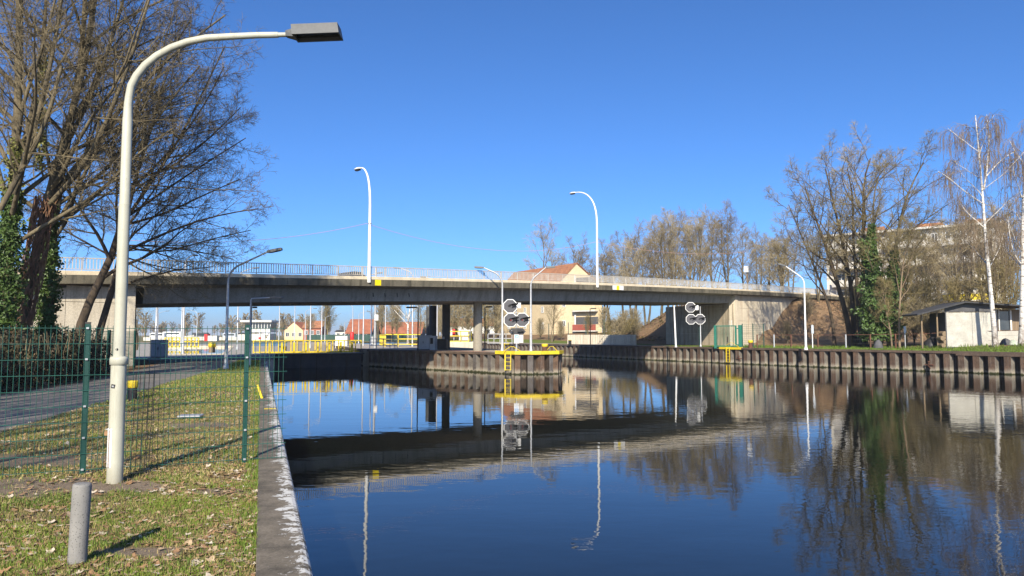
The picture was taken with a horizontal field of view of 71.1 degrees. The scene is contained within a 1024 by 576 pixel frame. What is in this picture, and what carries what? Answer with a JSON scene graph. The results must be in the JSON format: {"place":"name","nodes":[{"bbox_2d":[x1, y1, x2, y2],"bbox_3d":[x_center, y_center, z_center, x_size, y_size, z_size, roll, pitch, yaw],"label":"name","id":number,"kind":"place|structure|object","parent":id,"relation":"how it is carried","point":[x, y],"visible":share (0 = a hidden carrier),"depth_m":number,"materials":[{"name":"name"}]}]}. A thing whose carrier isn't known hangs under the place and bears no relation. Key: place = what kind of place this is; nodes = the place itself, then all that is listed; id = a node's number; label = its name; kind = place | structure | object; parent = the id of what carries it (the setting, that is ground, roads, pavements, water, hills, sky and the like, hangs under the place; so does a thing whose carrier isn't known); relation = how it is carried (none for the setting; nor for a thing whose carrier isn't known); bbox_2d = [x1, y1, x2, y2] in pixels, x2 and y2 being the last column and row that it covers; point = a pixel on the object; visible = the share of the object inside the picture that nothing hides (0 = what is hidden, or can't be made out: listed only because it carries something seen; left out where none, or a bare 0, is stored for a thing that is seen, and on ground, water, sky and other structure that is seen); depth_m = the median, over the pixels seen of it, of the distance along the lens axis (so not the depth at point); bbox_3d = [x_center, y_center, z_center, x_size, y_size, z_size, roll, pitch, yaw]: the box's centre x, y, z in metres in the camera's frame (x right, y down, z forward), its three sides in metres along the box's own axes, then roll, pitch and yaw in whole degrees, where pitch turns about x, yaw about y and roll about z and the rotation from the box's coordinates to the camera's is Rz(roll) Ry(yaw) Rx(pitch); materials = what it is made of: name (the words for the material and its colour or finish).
{"place":"outdoors","nodes":[
{"label":"outdoors","id":0,"kind":"place"},
{"bbox_2d":[1,330,164,394],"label":"verge","id":1,"kind":"structure","parent":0,"point":[139,364],"depth_m":28.75,"materials":[{"name":"green plant"}]},
{"bbox_2d":[0,323,112,392],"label":"hedge","id":2,"kind":"object","parent":1,"relation":"on","point":[29,362],"visible":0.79,"depth_m":24.64,"materials":[{"name":"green plant"}]},
{"bbox_2d":[15,285,135,365],"bbox_3d":[-34.517,2.551,34.800,33.877,6.074,12.475,4,-5,-45],"label":"bridge abutment","id":3,"kind":"object","parent":1,"relation":"on","point":[73,299],"visible":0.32,"depth_m":38.27,"materials":[{"name":"concrete"}]},
{"bbox_2d":[0,0,189,383],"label":"bare tree","id":4,"kind":"object","parent":1,"relation":"on","point":[11,225],"visible":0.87,"depth_m":23.74,"materials":[{"name":"brown plant"}]},
{"bbox_2d":[74,329,136,370],"bbox_3d":[-19.002,3.034,33.896,0.407,2.090,7.192,1,-4,-9],"label":"fence","id":5,"kind":"object","parent":1,"relation":"on","point":[133,351],"visible":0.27,"depth_m":36.38,"materials":[{"name":"green metal"}]},
{"bbox_2d":[0,0,265,377],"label":"bare tree","id":6,"kind":"object","parent":1,"relation":"on","point":[46,221],"visible":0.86,"depth_m":25.35,"materials":[{"name":"brown plant"}]},
{"bbox_2d":[5,1,275,368],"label":"bare tree","id":7,"kind":"object","parent":1,"relation":"on","point":[104,273],"visible":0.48,"depth_m":32.37,"materials":[{"name":"brown plant"}]},
{"bbox_2d":[0,0,285,377],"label":"bare tree","id":8,"kind":"object","parent":1,"relation":"on","point":[48,302],"visible":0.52,"depth_m":27.00,"materials":[{"name":"brown plant"}]},
{"bbox_2d":[94,34,270,367],"bbox_3d":[-16.145,-3.934,34.086,9.414,16.113,6.028,-1,-4,20],"label":"bare tree","id":9,"kind":"object","parent":1,"relation":"on","point":[106,307],"visible":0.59,"depth_m":33.80,"materials":[{"name":"brown plant"}]},
{"bbox_2d":[0,360,234,430],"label":"asphalt path","id":10,"kind":"structure","parent":0,"point":[187,369],"depth_m":20.51,"materials":[{"name":"grey asphalt"}]},
{"bbox_2d":[0,369,259,575],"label":"grass bank","id":11,"kind":"structure","parent":0,"point":[143,486],"depth_m":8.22,"materials":[{"name":"green plant"}]},
{"bbox_2d":[67,482,91,564],"bbox_3d":[-3.201,1.790,5.301,0.127,0.684,0.127,2,-3,0],"label":"bollard","id":12,"kind":"object","parent":11,"relation":"on","point":[79,523],"visible":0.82,"depth_m":5.26,"materials":[{"name":"grey concrete"}]},
{"bbox_2d":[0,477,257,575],"bbox_3d":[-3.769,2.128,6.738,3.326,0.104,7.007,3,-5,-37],"label":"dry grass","id":13,"kind":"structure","parent":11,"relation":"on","point":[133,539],"depth_m":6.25,"materials":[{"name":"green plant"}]},
{"bbox_2d":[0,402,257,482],"bbox_3d":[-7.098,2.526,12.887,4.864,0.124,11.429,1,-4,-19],"label":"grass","id":14,"kind":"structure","parent":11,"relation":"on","point":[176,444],"depth_m":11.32,"materials":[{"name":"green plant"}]},
{"bbox_2d":[0,389,258,575],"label":"fallen leaves","id":15,"kind":"object","parent":11,"relation":"on","point":[187,541],"visible":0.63,"depth_m":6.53,"materials":[{"name":"brown plant"}]},
{"bbox_2d":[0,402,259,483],"bbox_3d":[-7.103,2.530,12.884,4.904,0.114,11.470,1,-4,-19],"label":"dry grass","id":16,"kind":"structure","parent":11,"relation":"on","point":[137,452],"depth_m":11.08,"materials":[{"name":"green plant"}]},
{"bbox_2d":[0,322,286,476],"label":"fence","id":17,"kind":"object","parent":11,"relation":"on","point":[87,343],"visible":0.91,"depth_m":9.08,"materials":[{"name":"green metal"}]},
{"bbox_2d":[104,22,342,483],"bbox_3d":[-3.433,-0.486,8.628,2.643,5.601,0.259,0,-4,-6],"label":"street lamp","id":18,"kind":"object","parent":11,"relation":"on","point":[298,33],"visible":0.94,"depth_m":8.49,"materials":[{"name":"white metal"}]},
{"bbox_2d":[129,373,153,473],"bbox_3d":[-4.413,1.609,8.543,0.266,1.190,0.008,0,-4,-3],"label":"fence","id":19,"kind":"object","parent":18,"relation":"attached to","point":[141,439],"visible":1,"depth_m":8.54,"materials":[{"name":"metal"}]},
{"bbox_2d":[233,385,261,559],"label":"grass","id":20,"kind":"structure","parent":11,"relation":"on","point":[256,440],"depth_m":7.90,"materials":[{"name":"green plant"}]},
{"bbox_2d":[223,247,282,368],"bbox_3d":[-12.954,1.010,35.798,2.827,6.080,0.306,0,-4,0],"label":"street lamp","id":21,"kind":"object","parent":11,"relation":"on","point":[225,365],"visible":0.89,"depth_m":35.78,"materials":[{"name":"metal"}]},
{"bbox_2d":[91,360,260,407],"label":"grass","id":22,"kind":"structure","parent":0,"point":[224,375],"depth_m":23.13,"materials":[{"name":"green plant"}]},
{"bbox_2d":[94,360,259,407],"bbox_3d":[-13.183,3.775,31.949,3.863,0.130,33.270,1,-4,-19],"label":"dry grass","id":23,"kind":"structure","parent":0,"point":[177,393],"depth_m":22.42,"materials":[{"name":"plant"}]},
{"bbox_2d":[136,354,237,359],"bbox_3d":[-44.175,5.408,56.367,51.650,0.001,14.800,0,-4,0],"label":"apron","id":24,"kind":"object","parent":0,"point":[188,356],"depth_m":57.08,"materials":[{"name":"concrete"}]},
{"bbox_2d":[150,340,167,357],"bbox_3d":[-26.956,4.639,54.809,1.110,1.370,0.770,1,-4,-9],"label":"control cabinet","id":25,"kind":"object","parent":24,"relation":"on","point":[164,349],"visible":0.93,"depth_m":54.47,"materials":[{"name":"grey metal"}]},
{"bbox_2d":[168,347,228,353],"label":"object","id":26,"kind":"structure","parent":0,"point":[171,350],"depth_m":89.59,"materials":[{"name":"beige concrete"}]},
{"bbox_2d":[139,335,450,341],"bbox_3d":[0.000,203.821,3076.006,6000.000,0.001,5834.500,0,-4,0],"label":"ground","id":27,"kind":"structure","parent":0,"point":[140,338],"depth_m":188.70,"materials":[{"name":"plant"}]},
{"bbox_2d":[238,320,278,339],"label":"control tower","id":28,"kind":"structure","parent":27,"relation":"on","point":[260,324],"depth_m":229.52,"materials":[{"name":"paint"}]},
{"bbox_2d":[283,322,304,342],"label":"house","id":29,"kind":"structure","parent":27,"relation":"on","point":[289,332],"depth_m":249.52,"materials":[{"name":"yellow paint"}]},
{"bbox_2d":[307,334,406,340],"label":"screen fence","id":30,"kind":"object","parent":27,"relation":"on","point":[366,337],"visible":0.45,"depth_m":194.47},
{"bbox_2d":[345,319,380,342],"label":"house","id":31,"kind":"structure","parent":27,"relation":"on","point":[367,327],"depth_m":243.25,"materials":[{"name":"red tile"}]},
{"bbox_2d":[136,309,646,337],"bbox_3d":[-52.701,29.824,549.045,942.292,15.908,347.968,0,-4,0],"label":"distant wood","id":32,"kind":"object","parent":27,"relation":"on","point":[242,324],"visible":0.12,"depth_m":427.03,"materials":[{"name":"plant"}]},
{"bbox_2d":[386,305,405,336],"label":"shrub","id":33,"kind":"object","parent":27,"relation":"on","point":[396,322],"visible":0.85,"depth_m":179.57,"materials":[{"name":"plant"}]},
{"bbox_2d":[379,322,425,342],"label":"house","id":34,"kind":"structure","parent":27,"relation":"on","point":[402,330],"depth_m":263.63,"materials":[{"name":"red tile"}]},
{"bbox_2d":[287,342,518,351],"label":"island","id":35,"kind":"structure","parent":0,"point":[300,346],"depth_m":94.81,"materials":[{"name":"concrete"}]},
{"bbox_2d":[418,335,436,349],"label":"control cabinet","id":36,"kind":"object","parent":35,"relation":"on","point":[427,342],"visible":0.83,"depth_m":65.58,"materials":[{"name":"grey metal"}]},
{"bbox_2d":[13,256,855,350],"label":"road bridge","id":37,"kind":"structure","parent":35,"relation":"on","point":[324,290],"depth_m":54.40,"materials":[{"name":"grey concrete"}]},
{"bbox_2d":[354,167,371,282],"bbox_3d":[-10.564,-4.504,50.580,0.320,8.354,2.135,4,-5,-45],"label":"bridge lamp","id":38,"kind":"object","parent":37,"relation":"on","point":[369,242],"visible":1,"depth_m":49.79,"materials":[{"name":"white metal"}]},
{"bbox_2d":[334,345,561,374],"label":"sheet pile wall","id":39,"kind":"structure","parent":35,"relation":"on","point":[480,362],"depth_m":58.35,"materials":[{"name":"metal"}]},
{"bbox_2d":[495,346,563,369],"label":"fender beam","id":40,"kind":"structure","parent":39,"relation":"attached to","point":[519,352],"depth_m":53.74,"materials":[{"name":"yellow metal"}]},
{"bbox_2d":[503,299,530,350],"bbox_3d":[0.382,2.942,55.787,2.130,4.145,0.800,0,-4,0],"label":"signal mast","id":41,"kind":"object","parent":35,"relation":"on","point":[511,318],"visible":0.92,"depth_m":55.84,"materials":[{"name":"metal"}]},
{"bbox_2d":[0,0,1023,345],"label":"sky","id":42,"kind":"structure","parent":0,"point":[472,124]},
{"bbox_2d":[3,346,1023,575],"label":"water","id":43,"kind":"structure","parent":0,"point":[584,466],"depth_m":15.65,"materials":[{"name":"blue liquid"}]},
{"bbox_2d":[223,354,274,379],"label":"retaining wall","id":44,"kind":"structure","parent":43,"relation":"in","point":[266,359],"depth_m":49.47,"materials":[{"name":"grey concrete"}]},
{"bbox_2d":[253,340,363,367],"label":"lock gate","id":45,"kind":"structure","parent":44,"relation":"attached to","point":[313,359],"depth_m":66.37,"materials":[{"name":"metal"}]},
{"bbox_2d":[256,360,312,575],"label":"quay wall","id":46,"kind":"structure","parent":43,"relation":"in","point":[281,549],"depth_m":6.84,"materials":[{"name":"grey concrete"}]},
{"bbox_2d":[410,341,1023,374],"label":"sheet pile wall","id":47,"kind":"structure","parent":43,"relation":"in","point":[1008,363],"depth_m":66.36,"materials":[{"name":"grey metal"}]},
{"bbox_2d":[482,341,707,346],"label":"quay path","id":48,"kind":"structure","parent":0,"point":[584,344],"depth_m":98.94,"materials":[{"name":"concrete"}]},
{"bbox_2d":[685,302,706,346],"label":"signal mast","id":49,"kind":"object","parent":48,"relation":"on","point":[693,318],"visible":0.99,"depth_m":79.06,"materials":[{"name":"metal"}]},
{"bbox_2d":[714,325,741,347],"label":"metal gate","id":50,"kind":"structure","parent":48,"relation":"on","point":[739,328],"depth_m":74.89,"materials":[{"name":"green metal"}]},
{"bbox_2d":[400,338,1023,351],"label":"grass bank","id":51,"kind":"structure","parent":0,"point":[545,341],"depth_m":115.22,"materials":[{"name":"green plant"}]},
{"bbox_2d":[452,305,472,329],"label":"shrub","id":52,"kind":"object","parent":51,"relation":"on","point":[467,311],"visible":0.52,"depth_m":141.49,"materials":[{"name":"plant"}]},
{"bbox_2d":[472,305,506,339],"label":"shrub","id":53,"kind":"object","parent":51,"relation":"on","point":[495,316],"visible":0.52,"depth_m":135.15,"materials":[{"name":"plant"}]},
{"bbox_2d":[567,335,636,344],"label":"wall","id":54,"kind":"structure","parent":51,"relation":"on","point":[610,339],"depth_m":99.99,"materials":[{"name":"concrete"}]},
{"bbox_2d":[668,343,1023,351],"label":"grass","id":55,"kind":"structure","parent":51,"relation":"on","point":[916,348],"depth_m":64.15,"materials":[{"name":"green plant"}]},
{"bbox_2d":[756,330,1018,347],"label":"fence","id":56,"kind":"object","parent":51,"relation":"on","point":[817,343],"visible":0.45,"depth_m":69.38,"materials":[{"name":"metal"}]},
{"bbox_2d":[828,130,958,346],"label":"bare tree","id":57,"kind":"object","parent":51,"relation":"on","point":[871,272],"visible":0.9,"depth_m":70.27,"materials":[{"name":"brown plant"}]},
{"bbox_2d":[865,203,946,347],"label":"bare tree","id":58,"kind":"object","parent":51,"relation":"on","point":[882,283],"visible":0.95,"depth_m":68.64,"materials":[{"name":"brown plant"}]},
{"bbox_2d":[898,301,1018,347],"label":"shed","id":59,"kind":"structure","parent":51,"relation":"on","point":[973,327],"depth_m":64.83,"materials":[{"name":"paint"}]},
{"bbox_2d":[925,110,1023,346],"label":"birch","id":60,"kind":"object","parent":51,"relation":"on","point":[987,167],"visible":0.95,"depth_m":63.16,"materials":[{"name":"white plant"}]},
{"bbox_2d":[971,120,1023,345],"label":"birch","id":61,"kind":"object","parent":51,"relation":"on","point":[1020,263],"visible":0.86,"depth_m":61.81,"materials":[{"name":"plant"}]},
{"bbox_2d":[439,298,1016,347],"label":"embankment","id":62,"kind":"structure","parent":0,"point":[790,311],"depth_m":96.39,"materials":[{"name":"brown plant"}]},
{"bbox_2d":[523,215,568,269],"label":"bare tree","id":63,"kind":"object","parent":62,"relation":"on","point":[544,245],"visible":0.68,"depth_m":158.62,"materials":[{"name":"grey plant"}]},
{"bbox_2d":[497,263,601,334],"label":"house","id":64,"kind":"structure","parent":62,"relation":"on","point":[572,314],"depth_m":132.87,"materials":[{"name":"beige paint"}]},
{"bbox_2d":[553,232,601,274],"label":"bare tree","id":65,"kind":"object","parent":62,"relation":"on","point":[581,256],"visible":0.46,"depth_m":150.31,"materials":[{"name":"grey plant"}]},
{"bbox_2d":[582,235,618,329],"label":"bare tree","id":66,"kind":"object","parent":62,"relation":"on","point":[604,270],"visible":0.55,"depth_m":145.89,"materials":[{"name":"brown plant"}]},
{"bbox_2d":[599,234,638,326],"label":"bare tree","id":67,"kind":"object","parent":62,"relation":"on","point":[617,261],"visible":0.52,"depth_m":128.25,"materials":[{"name":"brown plant"}]},
{"bbox_2d":[602,225,657,327],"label":"bare tree","id":68,"kind":"object","parent":62,"relation":"on","point":[616,242],"visible":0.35,"depth_m":140.80,"materials":[{"name":"brown plant"}]},
{"bbox_2d":[621,308,643,336],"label":"shrub","id":69,"kind":"object","parent":62,"relation":"on","point":[635,313],"visible":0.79,"depth_m":104.65,"materials":[{"name":"brown plant"}]},
{"bbox_2d":[618,237,660,310],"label":"bare tree","id":70,"kind":"object","parent":62,"relation":"on","point":[632,268],"visible":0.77,"depth_m":118.21,"materials":[{"name":"brown plant"}]},
{"bbox_2d":[616,217,685,325],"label":"bare tree","id":71,"kind":"object","parent":62,"relation":"on","point":[650,244],"visible":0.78,"depth_m":121.76,"materials":[{"name":"brown plant"}]},
{"bbox_2d":[634,214,683,314],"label":"bare tree","id":72,"kind":"object","parent":62,"relation":"on","point":[661,311],"visible":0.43,"depth_m":126.19,"materials":[{"name":"brown plant"}]},
{"bbox_2d":[632,205,707,306],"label":"bare tree","id":73,"kind":"object","parent":62,"relation":"on","point":[670,243],"visible":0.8,"depth_m":123.94,"materials":[{"name":"brown plant"}]},
{"bbox_2d":[637,209,704,306],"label":"bare tree","id":74,"kind":"object","parent":62,"relation":"on","point":[670,249],"visible":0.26,"depth_m":141.51,"materials":[{"name":"grey plant"}]},
{"bbox_2d":[667,205,719,286],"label":"bare tree","id":75,"kind":"object","parent":62,"relation":"on","point":[694,274],"visible":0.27,"depth_m":137.47,"materials":[{"name":"brown plant"}]},
{"bbox_2d":[670,212,720,286],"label":"bare tree","id":76,"kind":"object","parent":62,"relation":"on","point":[695,231],"visible":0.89,"depth_m":120.78,"materials":[{"name":"brown plant"}]},
{"bbox_2d":[689,205,737,287],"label":"bare tree","id":77,"kind":"object","parent":62,"relation":"on","point":[711,273],"visible":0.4,"depth_m":136.01,"materials":[{"name":"brown plant"}]},
{"bbox_2d":[697,199,758,286],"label":"bare tree","id":78,"kind":"object","parent":62,"relation":"on","point":[721,228],"visible":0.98,"depth_m":117.80,"materials":[{"name":"brown plant"}]},
{"bbox_2d":[666,295,796,350],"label":"bridge abutment","id":79,"kind":"object","parent":62,"relation":"on","point":[737,310],"visible":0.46,"depth_m":91.70,"materials":[{"name":"concrete"}]},
{"bbox_2d":[728,219,764,286],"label":"bare tree","id":80,"kind":"object","parent":62,"relation":"on","point":[742,264],"visible":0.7,"depth_m":132.09,"materials":[{"name":"brown plant"}]},
{"bbox_2d":[725,224,781,289],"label":"bare tree","id":81,"kind":"object","parent":62,"relation":"on","point":[757,272],"visible":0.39,"depth_m":140.54,"materials":[{"name":"brown plant"}]},
{"bbox_2d":[749,235,790,288],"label":"bare tree","id":82,"kind":"object","parent":62,"relation":"on","point":[760,268],"visible":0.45,"depth_m":128.43,"materials":[{"name":"brown plant"}]},
{"bbox_2d":[759,234,800,289],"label":"shrub","id":83,"kind":"object","parent":62,"relation":"on","point":[781,274],"visible":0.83,"depth_m":104.33,"materials":[{"name":"plant"}]},
{"bbox_2d":[767,214,815,291],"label":"bare tree","id":84,"kind":"object","parent":62,"relation":"on","point":[779,237],"visible":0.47,"depth_m":118.03,"materials":[{"name":"brown plant"}]},
{"bbox_2d":[789,224,841,302],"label":"bare tree","id":85,"kind":"object","parent":62,"relation":"on","point":[818,294],"visible":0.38,"depth_m":102.27,"materials":[{"name":"brown plant"}]},
{"bbox_2d":[762,132,891,346],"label":"bare tree","id":86,"kind":"object","parent":62,"relation":"on","point":[851,329],"visible":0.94,"depth_m":76.56,"materials":[{"name":"brown plant"}]},
{"bbox_2d":[801,121,932,346],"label":"bare tree","id":87,"kind":"object","parent":62,"relation":"on","point":[863,192],"visible":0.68,"depth_m":75.61,"materials":[{"name":"brown plant"}]},
{"bbox_2d":[881,264,938,342],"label":"shrub","id":88,"kind":"object","parent":62,"relation":"on","point":[905,297],"visible":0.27,"depth_m":75.47,"materials":[{"name":"brown plant"}]},
{"bbox_2d":[901,296,927,344],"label":"shrub","id":89,"kind":"object","parent":62,"relation":"on","point":[913,324],"visible":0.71,"depth_m":71.65,"materials":[{"name":"brown plant"}]},
{"bbox_2d":[824,218,1007,321],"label":"apartment block","id":90,"kind":"structure","parent":62,"relation":"on","point":[831,285],"depth_m":119.66,"materials":[{"name":"white paint"}]},
{"bbox_2d":[896,215,952,334],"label":"bare tree","id":91,"kind":"object","parent":62,"relation":"on","point":[914,243],"visible":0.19,"depth_m":107.89,"materials":[{"name":"brown plant"}]},
{"bbox_2d":[899,226,960,304],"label":"bare tree","id":92,"kind":"object","parent":62,"relation":"on","point":[928,268],"visible":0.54,"depth_m":92.08,"materials":[{"name":"brown plant"}]},
{"bbox_2d":[908,270,953,338],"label":"shrub","id":93,"kind":"object","parent":62,"relation":"on","point":[930,287],"visible":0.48,"depth_m":77.59,"materials":[{"name":"brown plant"}]},
{"bbox_2d":[913,222,961,312],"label":"bare tree","id":94,"kind":"object","parent":62,"relation":"on","point":[930,239],"visible":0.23,"depth_m":100.22,"materials":[{"name":"brown plant"}]},
{"bbox_2d":[922,212,983,300],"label":"bare tree","id":95,"kind":"object","parent":62,"relation":"on","point":[954,260],"visible":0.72,"depth_m":90.25,"materials":[{"name":"brown plant"}]},
{"bbox_2d":[933,271,975,312],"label":"shrub","id":96,"kind":"object","parent":62,"relation":"on","point":[958,290],"visible":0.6,"depth_m":80.01,"materials":[{"name":"brown plant"}]},
{"bbox_2d":[917,197,1000,312],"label":"bare tree","id":97,"kind":"object","parent":62,"relation":"on","point":[964,245],"visible":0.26,"depth_m":103.69,"materials":[{"name":"brown plant"}]},
{"bbox_2d":[960,248,1019,312],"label":"shrub","id":98,"kind":"object","parent":62,"relation":"on","point":[980,287],"visible":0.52,"depth_m":75.86,"materials":[{"name":"brown plant"}]},
{"bbox_2d":[967,193,1021,301],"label":"bare tree","id":99,"kind":"object","parent":62,"relation":"on","point":[1007,212],"visible":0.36,"depth_m":95.59,"materials":[{"name":"brown plant"}]},
{"bbox_2d":[982,245,1019,308],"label":"shrub","id":100,"kind":"object","parent":62,"relation":"on","point":[1017,295],"visible":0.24,"depth_m":77.45,"materials":[{"name":"brown plant"}]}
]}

